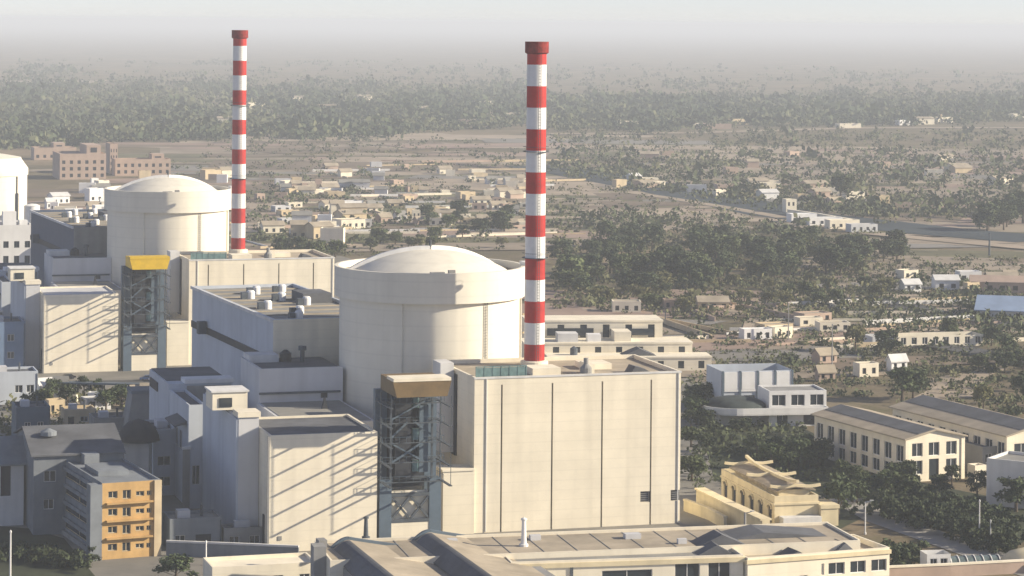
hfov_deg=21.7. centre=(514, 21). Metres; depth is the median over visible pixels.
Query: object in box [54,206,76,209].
house
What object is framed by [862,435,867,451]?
window
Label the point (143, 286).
hatch gantry
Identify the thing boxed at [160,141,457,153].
open field
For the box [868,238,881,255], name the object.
tree
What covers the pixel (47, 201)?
house
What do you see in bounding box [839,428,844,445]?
window
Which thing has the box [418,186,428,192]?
house
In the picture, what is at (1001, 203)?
tree
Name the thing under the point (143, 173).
house
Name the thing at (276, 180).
house
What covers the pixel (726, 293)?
tree
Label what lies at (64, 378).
house
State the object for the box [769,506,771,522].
window
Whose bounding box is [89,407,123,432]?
outbuilding
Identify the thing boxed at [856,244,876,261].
tree
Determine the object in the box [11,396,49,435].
outbuilding
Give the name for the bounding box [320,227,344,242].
house
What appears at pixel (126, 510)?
window
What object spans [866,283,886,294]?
tree
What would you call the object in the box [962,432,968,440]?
window
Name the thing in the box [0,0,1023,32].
sky
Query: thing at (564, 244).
tree
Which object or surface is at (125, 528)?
window
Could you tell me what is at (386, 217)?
house
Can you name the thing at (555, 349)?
window
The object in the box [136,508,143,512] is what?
window
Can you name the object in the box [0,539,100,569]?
hedge
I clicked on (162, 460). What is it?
window
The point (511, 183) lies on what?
house
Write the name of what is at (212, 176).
house
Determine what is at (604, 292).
tree
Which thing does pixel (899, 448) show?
window
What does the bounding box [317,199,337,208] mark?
house
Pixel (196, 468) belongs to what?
window
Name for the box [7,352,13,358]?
window
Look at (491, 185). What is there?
field wall
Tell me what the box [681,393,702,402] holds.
tree
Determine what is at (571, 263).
tree
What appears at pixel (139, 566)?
plant yard
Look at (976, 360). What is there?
tree
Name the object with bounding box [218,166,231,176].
house
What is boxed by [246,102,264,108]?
house
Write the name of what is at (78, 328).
service building
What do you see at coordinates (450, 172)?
house
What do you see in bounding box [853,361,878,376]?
house
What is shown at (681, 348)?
window
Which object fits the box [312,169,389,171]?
field wall
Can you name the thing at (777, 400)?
window
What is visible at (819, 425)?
window
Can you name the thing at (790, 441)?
tree
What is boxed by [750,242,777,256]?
tree
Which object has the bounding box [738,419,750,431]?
tree
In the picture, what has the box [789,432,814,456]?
tree
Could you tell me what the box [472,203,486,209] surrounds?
house
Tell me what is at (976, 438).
window
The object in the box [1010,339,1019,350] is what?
tree
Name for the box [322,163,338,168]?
house
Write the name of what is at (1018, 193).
tree
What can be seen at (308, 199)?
field wall
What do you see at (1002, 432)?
gabled hall
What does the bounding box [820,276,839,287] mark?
tree
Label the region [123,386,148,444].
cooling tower
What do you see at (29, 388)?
window
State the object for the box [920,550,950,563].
cabin
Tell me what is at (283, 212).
house
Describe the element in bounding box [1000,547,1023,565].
round roof hut
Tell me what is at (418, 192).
field wall
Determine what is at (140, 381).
plant road
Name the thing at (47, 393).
tree
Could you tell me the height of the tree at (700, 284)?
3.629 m
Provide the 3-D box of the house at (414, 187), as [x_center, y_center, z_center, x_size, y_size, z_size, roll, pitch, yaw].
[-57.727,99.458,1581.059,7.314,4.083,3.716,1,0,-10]
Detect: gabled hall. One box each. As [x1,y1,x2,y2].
[810,404,967,481]
[889,395,1023,454]
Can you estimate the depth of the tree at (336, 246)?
1142.80 m
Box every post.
[9,530,11,575]
[205,541,206,556]
[362,516,369,537]
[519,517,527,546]
[744,510,753,524]
[788,302,788,339]
[831,324,832,363]
[864,500,873,534]
[978,499,979,538]
[988,232,990,255]
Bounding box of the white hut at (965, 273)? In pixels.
[955,270,981,278]
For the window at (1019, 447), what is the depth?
603.09 m
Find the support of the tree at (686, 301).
on the ground at (752, 54)
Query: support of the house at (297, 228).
on the ground at (752, 54)
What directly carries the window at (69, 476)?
in the apartment block at (113, 510)
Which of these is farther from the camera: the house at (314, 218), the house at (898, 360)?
the house at (314, 218)
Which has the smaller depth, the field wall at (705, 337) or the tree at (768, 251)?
the field wall at (705, 337)
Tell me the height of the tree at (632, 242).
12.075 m
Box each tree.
[19,391,45,400]
[34,388,53,400]
[43,377,61,397]
[56,382,77,405]
[74,375,91,391]
[92,378,104,390]
[94,389,116,409]
[105,388,120,403]
[111,383,128,406]
[152,553,198,575]
[270,235,286,249]
[277,241,287,249]
[283,236,306,249]
[294,240,309,249]
[307,240,324,251]
[318,240,331,252]
[325,239,347,256]
[362,237,377,246]
[369,227,392,243]
[390,232,402,243]
[403,236,416,245]
[412,236,425,245]
[418,204,438,215]
[424,236,438,244]
[426,213,435,222]
[426,226,441,239]
[440,214,458,225]
[449,199,468,215]
[451,210,463,222]
[455,224,469,236]
[468,218,491,235]
[485,210,511,228]
[495,216,515,231]
[495,236,508,247]
[499,207,510,212]
[503,204,516,212]
[546,239,574,262]
[548,255,590,279]
[556,253,577,271]
[556,269,580,289]
[570,275,591,290]
[578,253,603,276]
[580,239,597,250]
[584,251,603,266]
[586,241,602,253]
[588,287,598,293]
[590,266,605,281]
[594,219,619,238]
[598,287,615,300]
[598,296,607,302]
[599,247,620,272]
[602,235,618,248]
[603,241,623,249]
[609,252,632,279]
[615,225,638,235]
[616,269,642,286]
[623,236,647,255]
[624,221,644,236]
[625,252,651,271]
[633,286,651,300]
[638,271,660,290]
[640,293,658,307]
[641,226,663,249]
[644,223,666,237]
[646,249,671,266]
[654,270,672,278]
[654,276,673,284]
[656,244,682,251]
[657,294,666,305]
[659,250,690,280]
[660,283,672,291]
[674,296,695,311]
[678,257,700,280]
[680,425,704,446]
[680,453,707,480]
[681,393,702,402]
[681,397,708,424]
[682,229,709,250]
[682,384,706,397]
[682,408,698,426]
[685,251,710,266]
[686,223,712,234]
[687,271,704,288]
[690,224,712,233]
[690,454,705,469]
[692,381,713,400]
[692,433,715,447]
[693,268,714,287]
[694,281,707,288]
[695,230,721,249]
[699,261,715,278]
[699,409,717,422]
[699,416,715,431]
[702,240,728,265]
[708,235,741,252]
[711,282,718,287]
[712,224,731,235]
[712,266,724,281]
[713,230,726,234]
[713,252,735,276]
[718,434,730,442]
[722,290,730,295]
[727,274,739,283]
[729,418,740,431]
[729,434,737,440]
[730,233,752,256]
[734,304,742,311]
[736,289,750,301]
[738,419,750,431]
[741,417,752,426]
[744,236,773,256]
[744,259,761,274]
[744,432,768,454]
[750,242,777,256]
[754,442,787,466]
[756,246,778,260]
[762,278,773,284]
[762,290,780,301]
[766,436,787,446]
[775,238,790,254]
[776,242,802,257]
[778,451,798,470]
[779,230,812,244]
[780,293,795,303]
[781,252,803,274]
[782,259,796,276]
[782,283,794,293]
[782,436,806,463]
[787,237,804,243]
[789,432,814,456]
[792,438,813,466]
[797,281,813,296]
[798,225,820,244]
[800,245,806,256]
[802,449,820,467]
[805,272,815,280]
[807,437,834,458]
[809,441,835,465]
[810,291,827,302]
[812,243,839,264]
[812,244,836,273]
[812,287,824,292]
[815,235,834,244]
[819,472,856,519]
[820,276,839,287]
[824,288,846,303]
[827,246,853,272]
[828,173,854,195]
[831,458,850,474]
[833,233,848,248]
[834,248,866,272]
[838,239,861,266]
[838,465,862,480]
[844,323,866,350]
[845,234,873,254]
[847,480,867,502]
[852,256,867,270]
[852,473,868,480]
[853,468,869,476]
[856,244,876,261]
[856,275,873,284]
[861,474,881,495]
[863,481,872,495]
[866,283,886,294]
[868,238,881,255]
[870,329,903,353]
[873,241,892,261]
[873,469,897,491]
[876,273,884,277]
[878,277,897,289]
[880,229,908,245]
[882,461,908,479]
[883,366,920,400]
[885,238,909,258]
[887,475,917,496]
[888,473,922,500]
[897,368,929,397]
[898,459,919,475]
[899,465,921,484]
[929,473,953,493]
[939,317,959,330]
[943,465,960,483]
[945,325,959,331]
[965,470,986,495]
[968,352,990,371]
[971,201,1002,223]
[971,384,993,408]
[975,203,1001,225]
[975,212,999,229]
[976,206,1000,230]
[982,326,1001,345]
[991,476,1023,511]
[993,198,1007,225]
[993,351,1017,372]
[994,335,1017,353]
[997,209,1014,229]
[1001,204,1018,226]
[1002,193,1018,204]
[1008,190,1023,198]
[1008,198,1023,222]
[1008,376,1019,386]
[1009,371,1023,390]
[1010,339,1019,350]
[1013,349,1023,354]
[1014,354,1023,370]
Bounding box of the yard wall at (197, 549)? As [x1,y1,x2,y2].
[166,540,298,556]
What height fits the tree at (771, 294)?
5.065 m
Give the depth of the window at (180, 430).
564.48 m
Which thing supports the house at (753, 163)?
on the ground at (752, 54)
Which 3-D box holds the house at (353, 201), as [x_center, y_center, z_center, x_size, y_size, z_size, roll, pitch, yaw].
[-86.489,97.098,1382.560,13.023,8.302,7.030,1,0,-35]
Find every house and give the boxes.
[0,435,26,525]
[38,377,51,390]
[44,197,55,208]
[45,398,64,414]
[46,192,70,202]
[50,202,58,209]
[52,376,68,396]
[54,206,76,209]
[65,394,77,405]
[79,183,94,192]
[80,395,110,409]
[84,187,102,200]
[85,202,101,208]
[88,391,97,395]
[90,178,98,182]
[91,183,110,188]
[92,205,103,208]
[94,180,108,182]
[138,170,150,177]
[200,169,220,179]
[208,173,221,179]
[217,116,231,122]
[217,174,227,182]
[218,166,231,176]
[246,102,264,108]
[254,193,264,199]
[259,220,285,232]
[271,205,290,211]
[274,178,290,184]
[274,192,286,197]
[276,209,299,215]
[277,217,291,223]
[279,180,290,183]
[280,183,291,191]
[285,188,295,192]
[286,202,302,206]
[290,177,301,179]
[290,180,302,186]
[290,220,307,236]
[291,211,311,221]
[292,185,309,191]
[298,186,315,195]
[304,221,334,238]
[312,215,316,221]
[315,179,321,183]
[315,189,327,193]
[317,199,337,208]
[317,214,331,220]
[319,183,339,187]
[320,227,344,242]
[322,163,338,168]
[326,191,344,197]
[329,200,344,214]
[333,209,367,218]
[333,218,364,228]
[336,203,367,209]
[337,168,352,176]
[338,179,351,186]
[344,200,361,202]
[352,179,369,187]
[355,94,371,99]
[363,168,379,172]
[365,219,371,227]
[366,200,375,203]
[367,203,383,211]
[370,162,381,166]
[373,172,384,179]
[374,186,388,193]
[374,213,392,223]
[385,199,404,206]
[389,179,403,183]
[392,210,407,220]
[398,194,417,198]
[401,196,413,200]
[406,208,414,215]
[410,185,422,191]
[412,210,420,215]
[412,216,428,225]
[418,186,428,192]
[430,217,451,225]
[433,206,445,208]
[435,208,455,216]
[436,165,452,173]
[440,189,449,192]
[446,170,454,175]
[455,191,474,198]
[460,217,475,222]
[462,194,474,199]
[469,169,485,173]
[469,196,491,202]
[471,172,487,176]
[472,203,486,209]
[476,214,488,218]
[483,189,493,195]
[484,176,497,183]
[488,200,506,209]
[493,187,513,197]
[493,197,501,200]
[502,177,510,183]
[502,199,517,203]
[504,190,524,198]
[506,181,518,186]
[506,224,524,228]
[509,218,517,223]
[510,178,523,182]
[510,205,519,214]
[516,174,524,177]
[520,202,525,207]
[612,179,626,186]
[612,299,640,311]
[625,173,641,179]
[632,179,657,183]
[633,180,659,187]
[639,151,658,157]
[642,177,658,180]
[660,151,673,154]
[662,298,679,308]
[686,184,706,191]
[695,296,729,308]
[701,123,731,128]
[701,179,724,185]
[712,189,725,195]
[714,183,734,189]
[723,167,737,173]
[728,119,745,123]
[739,327,771,339]
[745,158,759,167]
[745,177,768,185]
[755,189,779,198]
[755,321,792,326]
[765,183,780,188]
[767,325,792,337]
[769,180,780,182]
[782,198,796,211]
[784,151,798,155]
[786,213,816,221]
[793,193,808,199]
[793,310,831,319]
[794,316,822,325]
[799,180,828,188]
[805,216,842,224]
[807,188,831,197]
[810,347,838,363]
[813,364,836,381]
[815,320,850,331]
[816,187,839,195]
[824,196,842,205]
[824,219,859,228]
[835,123,860,128]
[842,191,864,198]
[846,223,877,232]
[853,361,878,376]
[873,195,889,203]
[875,161,890,166]
[885,353,908,370]
[893,202,911,211]
[894,331,982,347]
[895,120,912,124]
[895,268,917,278]
[898,278,922,291]
[913,116,934,124]
[924,169,942,175]
[930,274,960,290]
[933,117,952,122]
[934,154,954,161]
[943,163,968,169]
[949,165,972,172]
[963,282,979,288]
[969,275,1023,292]
[983,272,1017,275]
[986,175,1012,184]
[986,451,1023,508]
[1002,270,1018,275]
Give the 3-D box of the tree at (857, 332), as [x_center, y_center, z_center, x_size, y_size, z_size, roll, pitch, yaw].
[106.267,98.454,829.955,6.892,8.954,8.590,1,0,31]
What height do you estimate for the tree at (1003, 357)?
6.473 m
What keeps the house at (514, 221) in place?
on the ground at (752, 54)
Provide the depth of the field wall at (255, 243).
1204.27 m
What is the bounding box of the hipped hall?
[13,423,125,534]
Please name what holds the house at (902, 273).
on the ground at (752, 54)
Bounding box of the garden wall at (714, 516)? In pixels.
[683,499,727,525]
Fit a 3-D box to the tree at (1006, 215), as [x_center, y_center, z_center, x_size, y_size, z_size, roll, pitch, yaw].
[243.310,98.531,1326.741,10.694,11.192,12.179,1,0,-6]
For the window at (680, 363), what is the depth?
779.50 m
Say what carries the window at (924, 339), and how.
in the arcaded house at (956, 338)
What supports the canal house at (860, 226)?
on the ground at (752, 54)
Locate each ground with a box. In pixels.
[0,24,1023,575]
[698,415,1023,546]
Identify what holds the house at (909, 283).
on the ground at (752, 54)
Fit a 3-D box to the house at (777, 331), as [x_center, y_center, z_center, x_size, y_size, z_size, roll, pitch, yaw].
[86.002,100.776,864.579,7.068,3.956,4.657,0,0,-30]
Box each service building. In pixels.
[39,286,118,372]
[258,414,376,550]
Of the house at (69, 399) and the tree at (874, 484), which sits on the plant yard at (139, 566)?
the house at (69, 399)
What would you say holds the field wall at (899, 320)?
on the ground at (752, 54)
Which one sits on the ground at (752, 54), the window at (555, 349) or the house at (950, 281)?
the house at (950, 281)
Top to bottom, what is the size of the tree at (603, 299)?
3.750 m
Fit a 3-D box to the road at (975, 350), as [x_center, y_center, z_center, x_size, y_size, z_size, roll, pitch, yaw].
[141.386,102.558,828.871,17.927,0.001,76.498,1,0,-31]
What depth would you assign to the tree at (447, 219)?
1304.81 m
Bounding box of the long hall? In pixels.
[310,522,859,575]
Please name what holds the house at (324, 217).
on the ground at (752, 54)
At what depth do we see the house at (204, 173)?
1686.18 m
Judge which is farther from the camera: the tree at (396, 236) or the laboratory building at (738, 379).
the tree at (396, 236)
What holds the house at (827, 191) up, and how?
on the ground at (752, 54)
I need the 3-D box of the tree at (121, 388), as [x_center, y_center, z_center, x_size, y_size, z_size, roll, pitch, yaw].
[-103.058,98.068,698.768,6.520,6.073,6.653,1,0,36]
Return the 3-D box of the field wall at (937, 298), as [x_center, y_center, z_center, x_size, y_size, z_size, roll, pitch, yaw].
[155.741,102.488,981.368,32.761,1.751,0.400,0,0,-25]
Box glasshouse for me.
[951,554,1000,562]
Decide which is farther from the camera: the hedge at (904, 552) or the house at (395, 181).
the house at (395, 181)
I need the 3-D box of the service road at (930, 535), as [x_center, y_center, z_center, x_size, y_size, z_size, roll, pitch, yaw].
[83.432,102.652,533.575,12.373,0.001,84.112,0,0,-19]
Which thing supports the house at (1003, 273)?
on the ground at (752, 54)
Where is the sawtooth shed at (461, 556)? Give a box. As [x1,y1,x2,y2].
[316,529,554,575]
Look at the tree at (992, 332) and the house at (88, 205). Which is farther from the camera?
the house at (88, 205)
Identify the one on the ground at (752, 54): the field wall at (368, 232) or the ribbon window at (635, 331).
the field wall at (368, 232)
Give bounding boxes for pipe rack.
[58,381,139,393]
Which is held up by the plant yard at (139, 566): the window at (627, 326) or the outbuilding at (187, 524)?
the outbuilding at (187, 524)
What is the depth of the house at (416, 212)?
1374.13 m
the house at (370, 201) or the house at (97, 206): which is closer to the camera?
the house at (97, 206)
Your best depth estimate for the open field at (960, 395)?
750.44 m
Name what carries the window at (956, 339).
in the arcaded house at (956, 338)
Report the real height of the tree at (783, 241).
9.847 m
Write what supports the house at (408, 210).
on the ground at (752, 54)
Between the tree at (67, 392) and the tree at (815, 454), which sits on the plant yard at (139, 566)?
the tree at (67, 392)
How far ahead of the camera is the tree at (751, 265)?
1072.35 m
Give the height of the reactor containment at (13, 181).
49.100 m
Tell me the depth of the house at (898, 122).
2704.04 m
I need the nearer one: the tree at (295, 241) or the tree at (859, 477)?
the tree at (859, 477)
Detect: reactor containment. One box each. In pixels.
[0,153,27,219]
[104,171,231,333]
[334,240,524,490]
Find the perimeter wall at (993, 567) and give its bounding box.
[889,559,1023,575]
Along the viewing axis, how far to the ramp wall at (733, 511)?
541.89 m
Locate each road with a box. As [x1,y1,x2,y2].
[70,380,148,384]
[829,498,1023,575]
[863,297,1023,324]
[916,344,1023,361]
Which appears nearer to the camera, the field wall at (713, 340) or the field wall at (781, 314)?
the field wall at (713, 340)
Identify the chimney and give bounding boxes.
[228,30,247,252]
[520,42,548,364]
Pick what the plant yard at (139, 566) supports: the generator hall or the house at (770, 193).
the generator hall
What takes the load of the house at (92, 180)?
on the ground at (752, 54)
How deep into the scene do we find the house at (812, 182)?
1645.08 m
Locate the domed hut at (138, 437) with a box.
[119,418,159,473]
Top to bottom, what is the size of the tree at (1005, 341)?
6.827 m
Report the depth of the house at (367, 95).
3387.95 m
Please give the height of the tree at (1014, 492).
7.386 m
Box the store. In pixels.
[203,552,310,575]
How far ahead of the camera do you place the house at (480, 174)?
1739.93 m
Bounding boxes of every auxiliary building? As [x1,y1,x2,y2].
[164,248,334,365]
[433,354,681,533]
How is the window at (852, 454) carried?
in the gabled hall at (871, 441)
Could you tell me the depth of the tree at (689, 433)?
640.97 m
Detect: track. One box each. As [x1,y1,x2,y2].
[547,127,1023,133]
[870,233,1023,248]
[911,368,1008,398]
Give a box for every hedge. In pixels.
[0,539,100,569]
[849,487,1023,552]
[879,537,930,564]
[880,481,1023,526]
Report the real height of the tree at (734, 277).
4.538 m
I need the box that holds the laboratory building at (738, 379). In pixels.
[706,363,793,399]
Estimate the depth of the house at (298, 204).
1443.05 m
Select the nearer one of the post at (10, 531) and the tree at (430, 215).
the post at (10, 531)
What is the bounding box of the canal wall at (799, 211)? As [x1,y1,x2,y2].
[787,209,850,218]
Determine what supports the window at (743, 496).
in the temple building at (776, 496)
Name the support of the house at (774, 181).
on the ground at (752, 54)
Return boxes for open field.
[2,80,106,82]
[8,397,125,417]
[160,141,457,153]
[549,149,698,152]
[562,222,752,229]
[928,371,985,397]
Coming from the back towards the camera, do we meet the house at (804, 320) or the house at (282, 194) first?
the house at (282, 194)
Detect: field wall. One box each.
[245,240,266,245]
[260,245,294,248]
[282,199,329,200]
[302,181,337,182]
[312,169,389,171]
[345,229,419,231]
[348,231,416,233]
[350,194,397,196]
[361,193,451,196]
[366,164,433,165]
[367,216,475,218]
[376,201,445,202]
[381,160,416,160]
[397,192,454,193]
[405,205,488,207]
[411,228,455,229]
[420,228,499,230]
[422,160,495,162]
[428,232,556,237]
[456,163,501,167]
[458,168,525,169]
[467,232,524,234]
[470,229,557,230]
[490,184,553,186]
[498,159,578,161]
[524,179,585,181]
[545,233,585,233]
[651,314,711,335]
[659,316,731,333]
[666,335,709,338]
[681,304,715,320]
[689,339,750,341]
[707,302,789,309]
[726,327,814,334]
[729,302,792,317]
[729,328,816,330]
[736,299,858,305]
[757,339,860,345]
[766,318,879,320]
[820,337,854,340]
[824,302,844,309]
[828,311,958,314]
[838,344,878,347]
[848,337,1023,344]
[854,342,876,346]
[863,323,971,330]
[865,299,967,304]
[865,315,973,324]
[881,318,969,325]
[900,296,969,299]
[909,330,968,332]
[937,321,1000,324]
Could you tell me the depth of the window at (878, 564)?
473.95 m
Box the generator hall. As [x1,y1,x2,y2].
[0,211,30,263]
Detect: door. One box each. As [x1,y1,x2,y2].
[262,514,264,543]
[929,458,937,477]
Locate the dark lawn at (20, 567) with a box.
[0,526,94,575]
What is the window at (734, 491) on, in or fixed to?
in the temple building at (776, 496)
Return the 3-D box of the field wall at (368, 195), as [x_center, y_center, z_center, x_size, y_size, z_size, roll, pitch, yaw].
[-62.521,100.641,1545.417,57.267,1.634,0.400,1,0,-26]
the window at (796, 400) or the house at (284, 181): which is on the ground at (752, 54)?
the house at (284, 181)
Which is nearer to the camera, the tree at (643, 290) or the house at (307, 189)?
the tree at (643, 290)
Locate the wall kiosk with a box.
[967,463,985,482]
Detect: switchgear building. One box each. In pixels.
[0,274,10,316]
[165,389,202,508]
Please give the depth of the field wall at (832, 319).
913.43 m
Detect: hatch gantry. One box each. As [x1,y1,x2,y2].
[120,255,170,370]
[373,372,452,537]
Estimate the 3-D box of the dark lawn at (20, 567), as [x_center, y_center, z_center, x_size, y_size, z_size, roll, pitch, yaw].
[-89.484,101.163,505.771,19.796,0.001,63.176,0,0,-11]
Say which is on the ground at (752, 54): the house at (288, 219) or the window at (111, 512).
the house at (288, 219)
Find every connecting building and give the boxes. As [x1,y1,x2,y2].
[44,244,120,359]
[240,345,372,428]
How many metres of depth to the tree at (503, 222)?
1287.43 m
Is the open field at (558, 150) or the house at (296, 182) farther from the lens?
the open field at (558, 150)
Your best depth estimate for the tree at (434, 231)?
1218.81 m
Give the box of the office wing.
[730,534,891,575]
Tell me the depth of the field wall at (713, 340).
848.85 m
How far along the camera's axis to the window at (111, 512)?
502.67 m
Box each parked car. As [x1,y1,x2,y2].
[61,373,75,378]
[139,375,148,380]
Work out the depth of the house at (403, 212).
1354.48 m
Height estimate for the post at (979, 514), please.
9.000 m
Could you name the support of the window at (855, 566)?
in the office wing
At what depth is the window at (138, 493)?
504.76 m
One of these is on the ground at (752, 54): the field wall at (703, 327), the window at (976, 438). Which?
the field wall at (703, 327)
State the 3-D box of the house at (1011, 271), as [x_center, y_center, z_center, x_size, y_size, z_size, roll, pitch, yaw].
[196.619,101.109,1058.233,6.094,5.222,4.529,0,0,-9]
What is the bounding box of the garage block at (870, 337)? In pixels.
[864,334,892,341]
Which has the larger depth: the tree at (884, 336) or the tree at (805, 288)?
the tree at (805, 288)
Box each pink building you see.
[31,142,75,159]
[52,143,105,179]
[106,142,117,173]
[112,153,170,175]
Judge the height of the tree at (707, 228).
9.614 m
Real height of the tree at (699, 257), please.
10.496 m
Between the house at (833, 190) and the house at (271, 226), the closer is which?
the house at (271, 226)
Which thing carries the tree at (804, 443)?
on the ground at (752, 54)
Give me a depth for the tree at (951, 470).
592.07 m
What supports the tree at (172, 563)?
on the plant yard at (139, 566)
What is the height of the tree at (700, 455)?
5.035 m
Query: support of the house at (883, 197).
on the ground at (752, 54)
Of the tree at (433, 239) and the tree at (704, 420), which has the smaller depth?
the tree at (704, 420)
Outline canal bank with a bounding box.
[626,192,785,217]
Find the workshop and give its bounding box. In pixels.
[506,541,744,575]
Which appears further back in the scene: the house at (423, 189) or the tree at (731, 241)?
the house at (423, 189)
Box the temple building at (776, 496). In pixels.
[720,455,839,525]
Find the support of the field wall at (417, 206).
on the ground at (752, 54)
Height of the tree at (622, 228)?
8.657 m
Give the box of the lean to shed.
[965,440,996,472]
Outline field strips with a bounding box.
[27,133,1023,381]
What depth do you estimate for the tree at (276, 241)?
1149.15 m
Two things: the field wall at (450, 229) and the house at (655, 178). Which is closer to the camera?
the field wall at (450, 229)
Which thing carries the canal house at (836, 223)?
on the ground at (752, 54)
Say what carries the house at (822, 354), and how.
on the ground at (752, 54)
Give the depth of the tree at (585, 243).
1159.73 m
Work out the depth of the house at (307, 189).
1537.46 m
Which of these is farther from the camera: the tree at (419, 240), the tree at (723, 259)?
the tree at (419, 240)
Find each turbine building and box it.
[30,208,106,286]
[190,283,338,384]
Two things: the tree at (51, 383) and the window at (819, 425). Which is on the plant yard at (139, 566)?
the tree at (51, 383)
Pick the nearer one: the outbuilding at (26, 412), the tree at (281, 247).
the outbuilding at (26, 412)
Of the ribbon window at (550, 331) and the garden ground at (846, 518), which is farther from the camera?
the ribbon window at (550, 331)
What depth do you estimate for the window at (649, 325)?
800.91 m
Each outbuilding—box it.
[0,313,24,366]
[0,362,37,404]
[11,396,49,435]
[60,400,95,424]
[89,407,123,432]
[146,418,175,494]
[163,504,221,546]
[221,519,261,543]
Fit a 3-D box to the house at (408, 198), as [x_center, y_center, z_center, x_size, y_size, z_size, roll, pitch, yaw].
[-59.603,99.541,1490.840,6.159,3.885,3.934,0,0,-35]
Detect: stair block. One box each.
[7,265,40,368]
[202,385,260,525]
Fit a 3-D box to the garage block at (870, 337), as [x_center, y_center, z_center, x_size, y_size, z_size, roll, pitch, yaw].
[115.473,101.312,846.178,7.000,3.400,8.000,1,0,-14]
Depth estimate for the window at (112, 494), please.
502.67 m
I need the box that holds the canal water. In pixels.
[506,165,1023,241]
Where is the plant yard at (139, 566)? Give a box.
[0,255,755,575]
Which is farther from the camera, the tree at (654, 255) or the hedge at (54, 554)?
the tree at (654, 255)
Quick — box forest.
[0,58,1023,149]
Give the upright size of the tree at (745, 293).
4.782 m
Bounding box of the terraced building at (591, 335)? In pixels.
[521,311,711,370]
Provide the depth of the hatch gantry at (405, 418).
518.13 m
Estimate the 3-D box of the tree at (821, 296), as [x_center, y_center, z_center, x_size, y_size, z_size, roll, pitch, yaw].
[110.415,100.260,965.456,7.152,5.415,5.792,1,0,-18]
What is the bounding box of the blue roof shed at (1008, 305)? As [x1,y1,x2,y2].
[974,295,1023,317]
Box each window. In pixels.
[1,466,10,495]
[3,241,8,247]
[3,256,7,262]
[7,334,13,340]
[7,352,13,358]
[14,241,18,247]
[14,256,18,262]
[15,385,22,392]
[25,241,29,247]
[25,256,29,262]
[26,385,33,391]
[30,235,70,253]
[44,471,55,481]
[44,499,53,508]
[66,472,86,489]
[66,489,86,506]
[66,505,85,522]
[66,522,85,540]
[68,417,73,423]
[80,416,87,421]
[108,491,116,497]
[108,509,116,515]
[108,526,116,532]
[108,544,116,550]
[122,507,129,515]
[122,525,129,533]
[122,542,129,550]
[123,490,130,498]
[136,491,143,495]
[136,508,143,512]
[136,526,143,530]
[136,543,142,547]
[149,377,157,391]
[157,456,169,465]
[158,477,169,485]
[175,427,177,444]
[175,535,184,540]
[180,430,181,448]
[191,320,259,351]
[192,465,199,484]
[196,534,210,540]
[229,536,238,542]
[250,535,259,542]
[547,328,593,335]
[553,347,558,352]
[580,325,586,337]
[595,347,600,352]
[602,569,651,575]
[603,324,609,337]
[610,328,652,334]
[616,347,621,351]
[625,324,631,336]
[648,324,654,336]
[658,347,663,351]
[675,563,699,575]
[678,361,683,367]
[679,346,684,351]
[698,361,703,367]
[708,562,729,575]
[733,487,735,501]
[742,492,744,505]
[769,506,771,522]
[772,395,785,405]
[777,415,787,424]
[791,394,804,405]
[803,415,813,424]
[810,394,823,404]
[817,422,822,437]
[821,564,823,574]
[828,425,833,441]
[828,562,843,574]
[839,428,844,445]
[839,447,844,459]
[850,431,856,448]
[850,451,855,463]
[850,560,864,572]
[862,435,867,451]
[862,454,867,466]
[871,559,885,570]
[873,438,879,455]
[873,457,878,470]
[885,441,890,458]
[897,444,902,461]
[912,443,921,456]
[913,460,921,473]
[922,337,926,343]
[929,442,938,455]
[930,559,936,563]
[940,558,946,562]
[946,441,955,454]
[946,458,955,465]
[954,337,958,343]
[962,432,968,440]
[965,336,969,342]
[974,435,979,443]
[975,336,980,342]
[986,438,991,445]
[998,441,1003,453]
[1014,443,1023,451]
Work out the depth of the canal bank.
1474.79 m
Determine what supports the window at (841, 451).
in the gabled hall at (871, 441)
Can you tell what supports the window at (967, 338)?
in the arcaded house at (956, 338)
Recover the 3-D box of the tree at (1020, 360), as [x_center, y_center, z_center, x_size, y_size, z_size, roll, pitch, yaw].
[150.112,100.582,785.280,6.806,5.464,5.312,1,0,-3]
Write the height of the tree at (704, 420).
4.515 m
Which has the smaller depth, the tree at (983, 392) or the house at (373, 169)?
the tree at (983, 392)
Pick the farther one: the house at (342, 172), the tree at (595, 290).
the house at (342, 172)
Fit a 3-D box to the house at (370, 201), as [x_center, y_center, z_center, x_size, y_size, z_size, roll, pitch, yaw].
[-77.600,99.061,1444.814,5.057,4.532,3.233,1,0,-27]
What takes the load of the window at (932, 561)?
in the cabin
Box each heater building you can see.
[0,262,38,278]
[149,366,233,424]
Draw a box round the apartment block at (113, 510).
[62,452,161,560]
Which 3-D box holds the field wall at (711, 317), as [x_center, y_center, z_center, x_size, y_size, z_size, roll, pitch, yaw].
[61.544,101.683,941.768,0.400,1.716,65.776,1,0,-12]
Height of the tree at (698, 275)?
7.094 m
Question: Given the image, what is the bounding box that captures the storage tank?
[24,203,39,222]
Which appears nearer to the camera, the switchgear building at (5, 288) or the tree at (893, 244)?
the switchgear building at (5, 288)
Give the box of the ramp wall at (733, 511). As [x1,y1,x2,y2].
[695,487,771,524]
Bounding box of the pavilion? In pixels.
[700,384,828,425]
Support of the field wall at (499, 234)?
on the ground at (752, 54)
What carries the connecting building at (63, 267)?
on the plant yard at (139, 566)
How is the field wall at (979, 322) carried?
on the ground at (752, 54)

